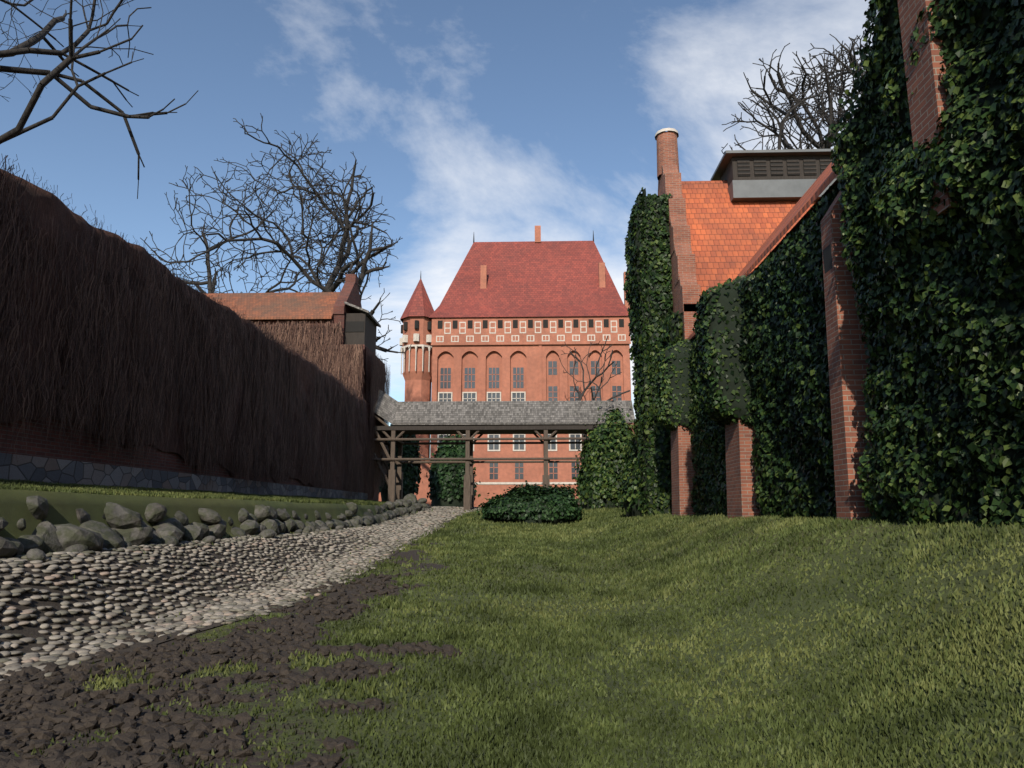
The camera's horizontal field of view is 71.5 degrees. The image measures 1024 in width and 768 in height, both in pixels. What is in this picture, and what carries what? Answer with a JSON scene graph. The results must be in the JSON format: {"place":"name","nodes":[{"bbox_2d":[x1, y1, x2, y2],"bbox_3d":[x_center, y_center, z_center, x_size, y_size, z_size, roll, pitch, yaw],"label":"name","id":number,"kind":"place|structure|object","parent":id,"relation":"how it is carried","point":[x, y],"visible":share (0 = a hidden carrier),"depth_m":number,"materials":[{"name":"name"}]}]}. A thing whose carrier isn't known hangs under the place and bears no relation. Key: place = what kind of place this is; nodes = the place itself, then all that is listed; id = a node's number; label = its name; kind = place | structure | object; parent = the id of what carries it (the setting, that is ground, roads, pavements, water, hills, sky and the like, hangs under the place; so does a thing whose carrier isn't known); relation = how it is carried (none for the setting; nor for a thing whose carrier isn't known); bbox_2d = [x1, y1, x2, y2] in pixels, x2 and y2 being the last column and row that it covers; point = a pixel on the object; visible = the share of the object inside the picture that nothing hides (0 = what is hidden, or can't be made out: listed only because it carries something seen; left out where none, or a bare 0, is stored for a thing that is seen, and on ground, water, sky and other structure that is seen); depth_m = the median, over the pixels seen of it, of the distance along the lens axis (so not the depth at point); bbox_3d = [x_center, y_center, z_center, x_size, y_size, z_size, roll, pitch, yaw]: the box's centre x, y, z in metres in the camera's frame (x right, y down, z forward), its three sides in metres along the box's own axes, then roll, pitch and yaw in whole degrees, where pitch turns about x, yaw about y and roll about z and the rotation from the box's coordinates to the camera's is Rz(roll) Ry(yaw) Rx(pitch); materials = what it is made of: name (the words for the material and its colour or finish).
{"place":"outdoors","nodes":[
{"label":"outdoors","id":0,"kind":"place"},
{"bbox_2d":[0,506,480,685],"bbox_3d":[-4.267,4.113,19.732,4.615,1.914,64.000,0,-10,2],"label":"cobbled lane","id":1,"kind":"structure","parent":0,"point":[215,585],"depth_m":10.45,"materials":[{"name":"grey stone"}]},
{"bbox_2d":[0,0,877,435],"label":"sky","id":2,"kind":"structure","parent":0,"point":[487,120],"materials":[{"name":"blue"}]},
{"bbox_2d":[0,489,1023,767],"bbox_3d":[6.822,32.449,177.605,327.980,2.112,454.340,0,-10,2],"label":"ground","id":3,"kind":"structure","parent":0,"point":[14,507],"depth_m":6.61,"materials":[{"name":"green plant"}]},
{"bbox_2d":[0,416,367,499],"bbox_3d":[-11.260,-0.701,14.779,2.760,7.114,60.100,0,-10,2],"label":"curtain wall","id":4,"kind":"structure","parent":3,"relation":"on","point":[40,460],"depth_m":17.23,"materials":[{"name":"stone"}]},
{"bbox_2d":[0,153,378,499],"bbox_3d":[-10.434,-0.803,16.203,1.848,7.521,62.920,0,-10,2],"label":"dry vine covering","id":5,"kind":"object","parent":4,"relation":"attached to","point":[108,335],"visible":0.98,"depth_m":19.04,"materials":[{"name":"brown plant"}]},
{"bbox_2d":[0,478,384,504],"bbox_3d":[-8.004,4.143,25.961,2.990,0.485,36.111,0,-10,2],"label":"grass blades","id":6,"kind":"object","parent":3,"relation":"on","point":[12,484],"depth_m":16.06,"materials":[{"name":"green plant"}]},
{"bbox_2d":[0,493,431,560],"bbox_3d":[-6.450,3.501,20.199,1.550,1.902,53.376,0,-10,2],"label":"boulders","id":7,"kind":"object","parent":3,"relation":"on","point":[129,527],"visible":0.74,"depth_m":13.08,"materials":[{"name":"stone"}]},
{"bbox_2d":[0,572,461,767],"bbox_3d":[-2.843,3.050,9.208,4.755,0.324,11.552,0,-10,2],"label":"soil clods","id":8,"kind":"object","parent":3,"relation":"on","point":[84,715],"depth_m":5.59,"materials":[{"name":"brown soil"}]},
{"bbox_2d":[204,274,380,500],"bbox_3d":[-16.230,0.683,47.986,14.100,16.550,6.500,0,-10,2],"label":"building","id":9,"kind":"structure","parent":3,"relation":"on","point":[359,324],"depth_m":46.78,"materials":[{"name":"tile"}]},
{"bbox_2d":[252,321,390,492],"bbox_3d":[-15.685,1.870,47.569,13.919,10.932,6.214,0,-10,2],"label":"dry vines","id":10,"kind":"object","parent":9,"relation":"attached to","point":[320,344],"visible":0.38,"depth_m":45.25,"materials":[{"name":"brown plant"}]},
{"bbox_2d":[0,0,867,441],"bbox_3d":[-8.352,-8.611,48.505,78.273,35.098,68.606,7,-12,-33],"label":"bare trees","id":11,"kind":"object","parent":3,"relation":"on","point":[820,88],"visible":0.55,"depth_m":53.00,"materials":[{"name":"brown plant"}]},
{"bbox_2d":[379,454,577,506],"bbox_3d":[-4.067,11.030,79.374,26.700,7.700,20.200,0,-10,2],"label":"forecourt walls","id":12,"kind":"structure","parent":3,"relation":"on","point":[483,489],"depth_m":81.11,"materials":[{"name":"red brick"}]},
{"bbox_2d":[379,424,586,524],"bbox_3d":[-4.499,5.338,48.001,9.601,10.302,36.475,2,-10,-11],"label":"shrubs","id":13,"kind":"object","parent":3,"relation":"on","point":[536,503],"visible":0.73,"depth_m":33.29,"materials":[{"name":"green plant"}]},
{"bbox_2d":[371,389,634,509],"bbox_3d":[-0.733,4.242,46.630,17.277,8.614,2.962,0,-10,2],"label":"timber gallery","id":14,"kind":"object","parent":3,"relation":"on","point":[470,419],"visible":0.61,"depth_m":46.06,"materials":[{"name":"grey wood"}]},
{"bbox_2d":[399,226,630,481],"bbox_3d":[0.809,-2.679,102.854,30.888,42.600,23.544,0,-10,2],"label":"castle","id":15,"kind":"structure","parent":3,"relation":"on","point":[504,321],"depth_m":92.46,"materials":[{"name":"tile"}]},
{"bbox_2d":[612,0,956,520],"bbox_3d":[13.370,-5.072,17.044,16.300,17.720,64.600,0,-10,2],"label":"range building","id":16,"kind":"structure","parent":3,"relation":"on","point":[741,212],"depth_m":23.09,"materials":[{"name":"brick"}]},
{"bbox_2d":[572,0,1023,527],"bbox_3d":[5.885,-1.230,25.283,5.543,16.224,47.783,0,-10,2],"label":"ivy","id":17,"kind":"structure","parent":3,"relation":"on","point":[940,301],"depth_m":10.16,"materials":[{"name":"green plant"}]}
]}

